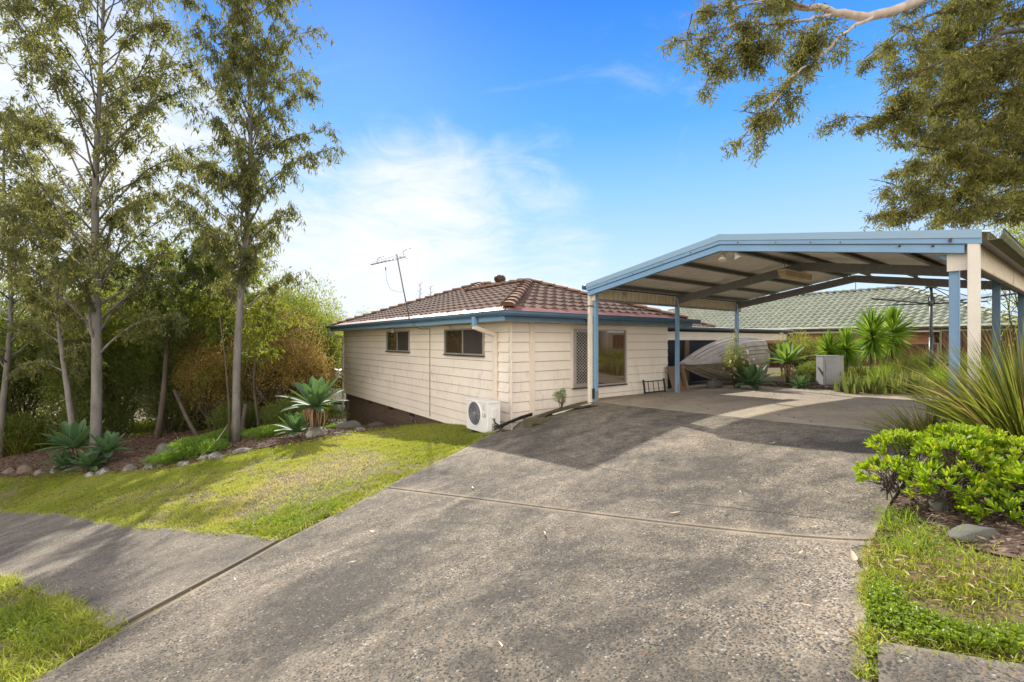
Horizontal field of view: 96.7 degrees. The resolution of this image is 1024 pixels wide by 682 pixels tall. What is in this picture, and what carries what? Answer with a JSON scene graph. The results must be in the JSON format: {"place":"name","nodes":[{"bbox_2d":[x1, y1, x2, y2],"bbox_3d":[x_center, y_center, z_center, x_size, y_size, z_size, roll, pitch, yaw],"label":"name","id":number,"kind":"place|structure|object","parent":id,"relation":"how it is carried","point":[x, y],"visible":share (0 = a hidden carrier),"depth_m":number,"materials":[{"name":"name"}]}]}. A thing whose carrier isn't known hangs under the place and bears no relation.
{"place":"outdoors","nodes":[
{"label":"outdoors","id":0,"kind":"place"},
{"bbox_2d":[57,419,401,437],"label":"grass","id":1,"kind":"structure","parent":0,"point":[142,430],"depth_m":15.84,"materials":[{"name":"green plant"}]},
{"bbox_2d":[0,422,502,542],"bbox_3d":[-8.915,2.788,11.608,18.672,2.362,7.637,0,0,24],"label":"lawn","id":2,"kind":"structure","parent":0,"point":[411,431],"depth_m":7.58,"materials":[{"name":"green plant"}]},
{"bbox_2d":[31,488,870,681],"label":"driveway","id":3,"kind":"structure","parent":0,"point":[426,587],"depth_m":2.73,"materials":[{"name":"grey concrete"}]},
{"bbox_2d":[843,534,883,681],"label":"edge grass","id":4,"kind":"structure","parent":3,"relation":"on","point":[863,584],"depth_m":2.07,"materials":[{"name":"green plant"}]},
{"bbox_2d":[0,359,1023,681],"bbox_3d":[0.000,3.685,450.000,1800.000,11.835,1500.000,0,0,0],"label":"ground","id":5,"kind":"structure","parent":0,"point":[384,463],"depth_m":5.84,"materials":[{"name":"plant"}]},
{"bbox_2d":[0,413,55,456],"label":"bush","id":6,"kind":"object","parent":5,"relation":"on","point":[10,451],"visible":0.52,"depth_m":12.86,"materials":[{"name":"green plant"}]},
{"bbox_2d":[0,411,60,450],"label":"bush","id":7,"kind":"object","parent":5,"relation":"on","point":[25,418],"visible":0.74,"depth_m":13.08,"materials":[{"name":"green plant"}]},
{"bbox_2d":[0,603,66,649],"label":"clover","id":8,"kind":"object","parent":5,"relation":"on","point":[11,629],"visible":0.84,"depth_m":3.38,"materials":[{"name":"green plant"}]},
{"bbox_2d":[0,510,67,537],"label":"footpath","id":9,"kind":"structure","parent":5,"relation":"on","point":[12,523],"depth_m":7.21,"materials":[{"name":"grey concrete"}]},
{"bbox_2d":[0,300,75,437],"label":"understorey tree","id":10,"kind":"object","parent":5,"relation":"on","point":[17,398],"visible":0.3,"depth_m":14.22,"materials":[{"name":"green plant"}]},
{"bbox_2d":[0,272,78,431],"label":"understorey tree","id":11,"kind":"object","parent":5,"relation":"on","point":[5,285],"visible":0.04,"depth_m":15.30,"materials":[{"name":"green plant"}]},
{"bbox_2d":[0,581,116,681],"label":"verge grass","id":12,"kind":"structure","parent":5,"relation":"on","point":[63,637],"depth_m":3.10,"materials":[{"name":"green plant"}]},
{"bbox_2d":[0,516,120,568],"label":"footpath","id":13,"kind":"structure","parent":5,"relation":"on","point":[30,543],"depth_m":5.80,"materials":[{"name":"grey concrete"}]},
{"bbox_2d":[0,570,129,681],"bbox_3d":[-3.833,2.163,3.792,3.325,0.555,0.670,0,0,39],"label":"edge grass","id":14,"kind":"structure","parent":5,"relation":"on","point":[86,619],"depth_m":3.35,"materials":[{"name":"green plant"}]},
{"bbox_2d":[30,308,144,443],"bbox_3d":[-12.780,1.001,13.943,3.237,4.295,2.750,0,0,45],"label":"understorey tree","id":15,"kind":"object","parent":5,"relation":"on","point":[85,388],"visible":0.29,"depth_m":13.48,"materials":[{"name":"green plant"}]},
{"bbox_2d":[25,253,169,426],"bbox_3d":[-14.184,-0.138,16.331,4.878,6.861,5.742,0,0,10],"label":"understorey tree","id":16,"kind":"object","parent":5,"relation":"on","point":[45,344],"visible":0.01,"depth_m":15.35,"materials":[{"name":"green plant"}]},
{"bbox_2d":[0,526,195,595],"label":"footpath","id":17,"kind":"structure","parent":5,"relation":"on","point":[67,566],"depth_m":4.79,"materials":[{"name":"grey concrete"}]},
{"bbox_2d":[0,0,226,459],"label":"gum tree","id":18,"kind":"object","parent":5,"relation":"on","point":[30,44],"visible":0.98,"depth_m":10.59,"materials":[{"name":"green plant"}]},
{"bbox_2d":[55,275,172,434],"bbox_3d":[-12.649,0.491,14.467,3.417,5.319,3.261,0,0,-23],"label":"tree","id":19,"kind":"object","parent":5,"relation":"on","point":[117,325],"visible":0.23,"depth_m":14.14,"materials":[{"name":"green plant"}]},
{"bbox_2d":[50,530,279,630],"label":"footpath","id":20,"kind":"structure","parent":5,"relation":"on","point":[147,582],"depth_m":4.01,"materials":[{"name":"grey concrete"}]},
{"bbox_2d":[107,325,226,433],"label":"understorey tree","id":21,"kind":"object","parent":5,"relation":"on","point":[155,369],"visible":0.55,"depth_m":13.96,"materials":[{"name":"green plant"}]},
{"bbox_2d":[84,231,267,437],"bbox_3d":[-10.431,-0.022,13.540,4.882,6.272,3.744,0,0,7],"label":"gum tree","id":22,"kind":"object","parent":5,"relation":"on","point":[163,309],"visible":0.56,"depth_m":12.99,"materials":[{"name":"green plant"}]},
{"bbox_2d":[138,390,226,431],"bbox_3d":[-10.582,2.312,14.975,2.784,1.615,2.289,0,0,-15],"label":"bush","id":23,"kind":"object","parent":5,"relation":"on","point":[187,404],"visible":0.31,"depth_m":14.47,"materials":[{"name":"green plant"}]},
{"bbox_2d":[116,234,254,426],"bbox_3d":[-11.392,-0.286,16.500,5.481,7.159,4.656,0,0,37],"label":"understorey tree","id":24,"kind":"object","parent":5,"relation":"on","point":[228,320],"visible":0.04,"depth_m":15.76,"materials":[{"name":"green plant"}]},
{"bbox_2d":[0,424,397,476],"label":"garden bed","id":25,"kind":"object","parent":5,"relation":"on","point":[6,460],"visible":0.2,"depth_m":11.08,"materials":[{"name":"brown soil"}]},
{"bbox_2d":[2,416,63,451],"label":"tussock","id":26,"kind":"object","parent":25,"relation":"on","point":[40,446],"visible":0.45,"depth_m":13.11,"materials":[{"name":"green plant"}]},
{"bbox_2d":[43,450,78,470],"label":"agave","id":27,"kind":"object","parent":25,"relation":"on","point":[61,461],"visible":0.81,"depth_m":10.63,"materials":[{"name":"green plant"}]},
{"bbox_2d":[0,103,123,457],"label":"gum tree","id":28,"kind":"object","parent":25,"relation":"on","point":[8,354],"visible":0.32,"depth_m":12.58,"materials":[{"name":"green plant"}]},
{"bbox_2d":[0,193,144,451],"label":"gum tree","id":29,"kind":"object","parent":25,"relation":"on","point":[78,354],"visible":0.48,"depth_m":11.41,"materials":[{"name":"green plant"}]},
{"bbox_2d":[35,418,112,465],"bbox_3d":[-10.349,2.487,10.800,1.407,1.271,1.399,-6,3,-36],"label":"agave","id":30,"kind":"object","parent":25,"relation":"on","point":[74,436],"visible":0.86,"depth_m":10.68,"materials":[{"name":"green plant"}]},
{"bbox_2d":[62,448,113,471],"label":"agave","id":31,"kind":"object","parent":25,"relation":"on","point":[89,461],"visible":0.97,"depth_m":10.19,"materials":[{"name":"green plant"}]},
{"bbox_2d":[47,397,140,437],"bbox_3d":[-12.810,2.440,13.974,2.552,1.481,2.098,0,0,42],"label":"bush","id":32,"kind":"object","parent":25,"relation":"on","point":[87,415],"visible":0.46,"depth_m":13.76,"materials":[{"name":"green plant"}]},
{"bbox_2d":[82,430,132,457],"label":"agave","id":33,"kind":"object","parent":25,"relation":"on","point":[109,441],"visible":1,"depth_m":10.38,"materials":[{"name":"green plant"}]},
{"bbox_2d":[138,449,194,467],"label":"ground fern","id":34,"kind":"object","parent":25,"relation":"on","point":[165,456],"visible":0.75,"depth_m":9.11,"materials":[{"name":"green plant"}]},
{"bbox_2d":[173,389,199,436],"bbox_3d":[-9.002,2.057,12.570,1.154,1.410,0.158,0,0,21],"label":"leaning log","id":35,"kind":"object","parent":25,"relation":"on","point":[188,421],"visible":0.79,"depth_m":12.52,"materials":[{"name":"brown wood"}]},
{"bbox_2d":[162,435,235,458],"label":"ground fern","id":36,"kind":"object","parent":25,"relation":"on","point":[196,444],"visible":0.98,"depth_m":9.44,"materials":[{"name":"green plant"}]},
{"bbox_2d":[2,425,398,479],"bbox_3d":[-7.319,2.636,10.425,9.419,1.213,4.074,0,0,-17],"label":"rock border","id":37,"kind":"object","parent":25,"relation":"on","point":[325,437],"visible":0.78,"depth_m":9.85,"materials":[{"name":"grey stone"}]},
{"bbox_2d":[197,427,250,440],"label":"ground fern","id":38,"kind":"object","parent":25,"relation":"on","point":[215,435],"visible":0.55,"depth_m":10.72,"materials":[{"name":"green plant"}]},
{"bbox_2d":[219,316,230,441],"bbox_3d":[-6.532,0.888,10.356,0.261,2.902,0.042,0,0,0],"label":"trunk","id":39,"kind":"object","parent":25,"relation":"on","point":[229,433],"visible":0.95,"depth_m":10.35,"materials":[{"name":"brown wood"}]},
{"bbox_2d":[202,399,265,432],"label":"bush","id":40,"kind":"object","parent":25,"relation":"on","point":[223,412],"visible":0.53,"depth_m":12.95,"materials":[{"name":"green plant"}]},
{"bbox_2d":[239,422,286,438],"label":"ground fern","id":41,"kind":"object","parent":25,"relation":"on","point":[268,430],"visible":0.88,"depth_m":10.45,"materials":[{"name":"green plant"}]},
{"bbox_2d":[256,398,310,424],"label":"bush","id":42,"kind":"object","parent":25,"relation":"on","point":[275,412],"visible":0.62,"depth_m":12.38,"materials":[{"name":"green plant"}]},
{"bbox_2d":[274,412,321,435],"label":"agave","id":43,"kind":"object","parent":25,"relation":"on","point":[294,426],"visible":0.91,"depth_m":10.16,"materials":[{"name":"green plant"}]},
{"bbox_2d":[278,376,348,429],"bbox_3d":[-4.372,1.541,10.290,1.433,1.470,1.441,0,0,37],"label":"agave","id":44,"kind":"object","parent":25,"relation":"on","point":[314,392],"visible":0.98,"depth_m":10.23,"materials":[{"name":"green plant"}]},
{"bbox_2d":[303,399,348,426],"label":"bush","id":45,"kind":"object","parent":25,"relation":"on","point":[332,413],"visible":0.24,"depth_m":12.87,"materials":[{"name":"green plant"}]},
{"bbox_2d":[168,329,267,430],"bbox_3d":[-9.260,1.272,14.263,3.231,3.402,2.538,0,0,31],"label":"red tipped shrub","id":46,"kind":"object","parent":5,"relation":"on","point":[212,390],"visible":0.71,"depth_m":13.76,"materials":[{"name":"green plant"}]},
{"bbox_2d":[143,240,299,397],"bbox_3d":[-9.297,-0.108,14.237,3.905,6.536,4.157,0,0,0],"label":"gum tree","id":47,"kind":"object","parent":5,"relation":"on","point":[211,323],"visible":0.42,"depth_m":13.88,"materials":[{"name":"green plant"}]},
{"bbox_2d":[152,0,348,441],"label":"gum tree","id":48,"kind":"object","parent":5,"relation":"on","point":[246,185],"visible":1,"depth_m":10.35,"materials":[{"name":"green plant"}]},
{"bbox_2d":[207,291,308,427],"bbox_3d":[-7.052,0.653,12.277,2.384,4.259,2.162,0,0,20],"label":"gum tree","id":49,"kind":"object","parent":5,"relation":"on","point":[254,312],"visible":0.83,"depth_m":12.25,"materials":[{"name":"green plant"}]},
{"bbox_2d":[219,295,322,426],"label":"understorey tree","id":50,"kind":"object","parent":5,"relation":"on","point":[307,341],"visible":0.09,"depth_m":14.96,"materials":[{"name":"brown plant"}]},
{"bbox_2d":[211,304,344,427],"bbox_3d":[-7.413,0.855,14.581,3.877,4.233,3.046,0,0,-29],"label":"red tipped shrub","id":51,"kind":"object","parent":5,"relation":"on","point":[299,362],"visible":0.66,"depth_m":14.33,"materials":[{"name":"brown plant"}]},
{"bbox_2d":[215,270,346,423],"bbox_3d":[-8.305,0.401,17.029,4.213,5.966,4.959,0,0,35],"label":"understorey tree","id":52,"kind":"object","parent":5,"relation":"on","point":[298,299],"visible":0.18,"depth_m":16.98,"materials":[{"name":"green plant"}]},
{"bbox_2d":[229,497,345,535],"bbox_3d":[-2.564,1.925,5.133,1.262,0.273,0.876,0,0,29],"label":"clover","id":53,"kind":"object","parent":5,"relation":"on","point":[285,528],"visible":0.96,"depth_m":5.00,"materials":[{"name":"green plant"}]},
{"bbox_2d":[250,268,348,391],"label":"bright tree","id":54,"kind":"object","parent":5,"relation":"on","point":[330,314],"visible":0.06,"depth_m":19.65,"materials":[{"name":"green plant"}]},
{"bbox_2d":[466,397,532,432],"bbox_3d":[-0.265,1.530,9.344,1.129,0.700,0.894,0,0,-41],"label":"air conditioner","id":55,"kind":"object","parent":5,"relation":"on","point":[483,414],"visible":1,"depth_m":8.90,"materials":[{"name":"white metal"}]},
{"bbox_2d":[324,275,715,429],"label":"weatherboard house","id":56,"kind":"structure","parent":5,"relation":"on","point":[518,347],"depth_m":11.22,"materials":[{"name":"beige paint"}]},
{"bbox_2d":[385,330,409,352],"bbox_3d":[-3.445,0.020,13.660,0.080,0.640,1.730,0,0,-37],"label":"window","id":57,"kind":"structure","parent":56,"relation":"in","point":[399,341],"depth_m":13.60,"materials":[{"name":"glass"}]},
{"bbox_2d":[443,328,484,356],"bbox_3d":[-1.147,0.030,10.596,0.080,0.640,1.790,0,0,-37],"label":"window","id":58,"kind":"structure","parent":56,"relation":"in","point":[470,342],"depth_m":10.55,"materials":[{"name":"glass"}]},
{"bbox_2d":[572,329,627,388],"bbox_3d":[2.106,0.405,10.767,1.850,1.360,0.080,0,0,-37],"label":"window","id":59,"kind":"structure","parent":56,"relation":"in","point":[612,344],"depth_m":10.86,"materials":[{"name":"glass"}]},
{"bbox_2d":[667,327,794,383],"bbox_3d":[7.245,0.414,17.157,10.380,1.972,2.222,0,0,-37],"label":"verandah","id":60,"kind":"object","parent":56,"relation":"attached to","point":[693,339],"visible":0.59,"depth_m":15.39,"materials":[{"name":"white metal"}]},
{"bbox_2d":[598,392,817,417],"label":"concrete slab","id":61,"kind":"structure","parent":5,"relation":"on","point":[732,406],"depth_m":9.07,"materials":[{"name":"grey concrete"}]},
{"bbox_2d":[582,228,1023,402],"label":"carport","id":62,"kind":"object","parent":61,"relation":"on","point":[698,275],"visible":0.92,"depth_m":8.23,"materials":[{"name":"blue paint"}]},
{"bbox_2d":[777,261,812,280],"bbox_3d":[5.760,-1.435,9.245,1.270,0.322,0.165,0,0,-37],"label":"tube light","id":63,"kind":"object","parent":62,"relation":"hanging from","point":[793,274],"visible":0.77,"depth_m":9.10,"materials":[{"name":"beige paint"}]},
{"bbox_2d":[771,327,823,375],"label":"sparse shrub","id":64,"kind":"object","parent":5,"relation":"on","point":[810,345],"visible":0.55,"depth_m":15.34,"materials":[{"name":"green plant"}]},
{"bbox_2d":[791,360,815,381],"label":"bush","id":65,"kind":"object","parent":5,"relation":"on","point":[809,367],"visible":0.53,"depth_m":13.86,"materials":[{"name":"green plant"}]},
{"bbox_2d":[813,329,846,364],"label":"yucca","id":66,"kind":"object","parent":5,"relation":"on","point":[825,347],"visible":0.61,"depth_m":13.95,"materials":[{"name":"green plant"}]},
{"bbox_2d":[707,380,966,394],"bbox_3d":[8.978,1.169,12.096,2.080,0.443,7.000,0,0,-37],"label":"garden bed","id":67,"kind":"object","parent":5,"relation":"on","point":[818,386],"visible":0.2,"depth_m":12.65,"materials":[{"name":"brown plant"}]},
{"bbox_2d":[680,337,769,381],"bbox_3d":[6.602,0.581,13.906,4.264,1.448,0.656,0,0,-35],"label":"dinghy","id":68,"kind":"object","parent":67,"relation":"on","point":[706,361],"visible":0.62,"depth_m":13.61,"materials":[{"name":"metal"}]},
{"bbox_2d":[763,341,814,384],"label":"agave","id":69,"kind":"object","parent":67,"relation":"on","point":[785,355],"visible":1,"depth_m":13.18,"materials":[{"name":"green plant"}]},
{"bbox_2d":[786,373,815,387],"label":"agave","id":70,"kind":"object","parent":67,"relation":"on","point":[801,382],"visible":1,"depth_m":12.12,"materials":[{"name":"green plant"}]},
{"bbox_2d":[815,355,844,384],"bbox_3d":[8.986,0.824,12.867,0.528,0.830,0.547,0,0,14],"label":"metal cabinet","id":71,"kind":"object","parent":67,"relation":"on","point":[829,369],"visible":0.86,"depth_m":12.66,"materials":[{"name":"grey metal"}]},
{"bbox_2d":[655,0,1023,230],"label":"gum tree","id":72,"kind":"object","parent":5,"relation":"on","point":[963,92],"visible":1,"depth_m":8.55,"materials":[{"name":"green plant"}]},
{"bbox_2d":[668,286,1017,342],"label":"neighbouring house","id":73,"kind":"structure","parent":5,"relation":"on","point":[816,313],"depth_m":22.11,"materials":[{"name":"green tile"}]},
{"bbox_2d":[827,324,865,374],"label":"yucca","id":74,"kind":"object","parent":5,"relation":"on","point":[850,357],"visible":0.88,"depth_m":13.80,"materials":[{"name":"green plant"}]},
{"bbox_2d":[841,370,861,393],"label":"sword leaf plant","id":75,"kind":"object","parent":5,"relation":"on","point":[850,386],"visible":0.82,"depth_m":10.82,"materials":[{"name":"green plant"}]},
{"bbox_2d":[767,343,939,366],"bbox_3d":[12.424,0.935,20.093,0.075,1.730,9.540,0,0,-37],"label":"steel fence","id":76,"kind":"object","parent":5,"relation":"on","point":[921,346],"visible":0.09,"depth_m":17.40,"materials":[{"name":"brown metal"}]},
{"bbox_2d":[861,625,880,680],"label":"clover","id":77,"kind":"object","parent":5,"relation":"on","point":[875,649],"visible":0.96,"depth_m":1.86,"materials":[{"name":"green plant"}]},
{"bbox_2d":[851,304,898,371],"bbox_3d":[11.154,-0.024,14.088,1.493,2.376,1.450,0,0,-25],"label":"yucca","id":78,"kind":"object","parent":5,"relation":"on","point":[872,337],"visible":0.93,"depth_m":14.00,"materials":[{"name":"green plant"}]},
{"bbox_2d":[878,302,920,364],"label":"yucca","id":79,"kind":"object","parent":5,"relation":"on","point":[900,332],"visible":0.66,"depth_m":14.25,"materials":[{"name":"green plant"}]},
{"bbox_2d":[873,348,926,371],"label":"grass tussock","id":80,"kind":"object","parent":5,"relation":"on","point":[902,362],"depth_m":13.94,"materials":[{"name":"green plant"}]},
{"bbox_2d":[867,501,982,563],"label":"edge grass","id":81,"kind":"structure","parent":5,"relation":"on","point":[886,516],"depth_m":2.82,"materials":[{"name":"green plant"}]},
{"bbox_2d":[856,524,1014,611],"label":"leaf litter","id":82,"kind":"object","parent":5,"relation":"on","point":[948,577],"visible":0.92,"depth_m":2.34,"materials":[{"name":"plant"}]},
{"bbox_2d":[860,286,1017,372],"bbox_3d":[11.050,-0.278,12.000,2.783,2.384,2.783,0,0,33],"label":"rotary clothesline","id":83,"kind":"object","parent":5,"relation":"on","point":[931,301],"visible":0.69,"depth_m":11.96,"materials":[{"name":"grey metal"}]},
{"bbox_2d":[856,505,1023,663],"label":"patch grass","id":84,"kind":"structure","parent":5,"relation":"on","point":[952,589],"depth_m":2.27,"materials":[{"name":"green plant"}]},
{"bbox_2d":[858,627,1023,672],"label":"edge grass","id":85,"kind":"structure","parent":5,"relation":"on","point":[952,648],"depth_m":1.87,"materials":[{"name":"green plant"}]},
{"bbox_2d":[863,572,1023,654],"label":"clover","id":86,"kind":"object","parent":5,"relation":"on","point":[891,607],"visible":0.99,"depth_m":1.99,"materials":[{"name":"green plant"}]},
{"bbox_2d":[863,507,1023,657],"bbox_3d":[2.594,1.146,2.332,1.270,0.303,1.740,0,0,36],"label":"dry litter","id":87,"kind":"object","parent":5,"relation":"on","point":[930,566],"visible":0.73,"depth_m":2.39,"materials":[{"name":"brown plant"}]},
{"bbox_2d":[873,451,1023,559],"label":"garden bed","id":88,"kind":"object","parent":5,"relation":"on","point":[1014,543],"visible":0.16,"depth_m":2.94,"materials":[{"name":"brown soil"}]},
{"bbox_2d":[851,421,1023,524],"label":"rosette shrub","id":89,"kind":"object","parent":88,"relation":"on","point":[982,443],"visible":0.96,"depth_m":3.23,"materials":[{"name":"green plant"}]},
{"bbox_2d":[858,313,1023,454],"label":"strap leaf clump","id":90,"kind":"object","parent":88,"relation":"on","point":[1006,413],"visible":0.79,"depth_m":4.11,"materials":[{"name":"green plant"}]},
{"bbox_2d":[929,490,958,512],"bbox_3d":[2.994,1.145,3.167,0.228,0.210,0.154,0,0,-26],"label":"rock","id":91,"kind":"object","parent":88,"relation":"on","point":[935,506],"visible":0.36,"depth_m":3.12,"materials":[{"name":"grey stone"}]},
{"bbox_2d":[874,326,1023,420],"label":"strap leaf clump","id":92,"kind":"object","parent":88,"relation":"on","point":[982,382],"visible":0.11,"depth_m":4.77,"materials":[{"name":"green plant"}]},
{"bbox_2d":[947,524,999,543],"bbox_3d":[2.773,1.154,2.708,0.387,0.097,0.223,0,0,-31],"label":"rock","id":93,"kind":"object","parent":88,"relation":"on","point":[966,532],"visible":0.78,"depth_m":2.67,"materials":[{"name":"grey stone"}]},
{"bbox_2d":[999,459,1023,497],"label":"rosette shrub","id":94,"kind":"object","parent":88,"relation":"on","point":[1016,470],"visible":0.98,"depth_m":2.86,"materials":[{"name":"green plant"}]},
{"bbox_2d":[877,641,1023,681],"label":"footpath","id":95,"kind":"structure","parent":5,"relation":"on","point":[912,664],"depth_m":1.77,"materials":[{"name":"grey concrete"}]},
{"bbox_2d":[940,329,1017,363],"bbox_3d":[17.695,0.500,13.065,0.075,1.800,8.010,0,0,-37],"label":"steel fence","id":96,"kind":"object","parent":5,"relation":"on","point":[944,338],"visible":0.24,"depth_m":15.37,"materials":[{"name":"brown metal"}]},
{"bbox_2d":[971,186,1023,351],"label":"yellow green tree","id":97,"kind":"object","parent":5,"relation":"on","point":[1020,236],"visible":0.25,"depth_m":14.18,"materials":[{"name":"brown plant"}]},
{"bbox_2d":[0,0,1023,321],"label":"sky","id":98,"kind":"structure","parent":0,"point":[552,141],"materials":[{"name":"blue"}]},
{"bbox_2d":[386,401,947,540],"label":"driveway","id":99,"kind":"structure","parent":0,"point":[689,469],"depth_m":4.95,"materials":[{"name":"grey concrete"}]},
{"bbox_2d":[523,417,548,427],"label":"concrete block","id":100,"kind":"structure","parent":99,"relation":"on","point":[529,422],"depth_m":8.20,"materials":[{"name":"grey concrete"}]},
{"bbox_2d":[849,397,980,448],"bbox_3d":[4.316,0.847,4.791,1.515,0.571,1.465,0,0,41],"label":"strap leaf clump","id":101,"kind":"object","parent":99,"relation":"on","point":[910,426],"visible":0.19,"depth_m":4.83,"materials":[{"name":"green plant"}]},
{"bbox_2d":[663,385,866,401],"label":"concrete slab","id":102,"kind":"structure","parent":0,"point":[805,395],"depth_m":11.14,"materials":[{"name":"grey concrete"}]},
{"bbox_2d":[666,364,689,390],"bbox_3d":[4.494,0.995,12.308,0.600,0.700,0.320,0,0,-37],"label":"sheet board","id":103,"kind":"object","parent":102,"relation":"on","point":[671,371],"visible":0.64,"depth_m":12.36,"materials":[{"name":"brown wood"}]},
{"bbox_2d":[721,345,758,387],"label":"flowering shrub","id":104,"kind":"object","parent":102,"relation":"on","point":[733,361],"visible":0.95,"depth_m":12.53,"materials":[{"name":"green plant"}]},
{"bbox_2d":[727,361,775,389],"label":"agave","id":105,"kind":"object","parent":102,"relation":"on","point":[751,376],"visible":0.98,"depth_m":12.13,"materials":[{"name":"green plant"}]},
{"bbox_2d":[744,403,946,430],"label":"concrete slab","id":106,"kind":"structure","parent":0,"point":[838,415],"depth_m":7.26,"materials":[{"name":"grey concrete"}]},
{"bbox_2d":[818,393,946,408],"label":"concrete slab","id":107,"kind":"structure","parent":0,"point":[869,399],"depth_m":9.23,"materials":[{"name":"grey concrete"}]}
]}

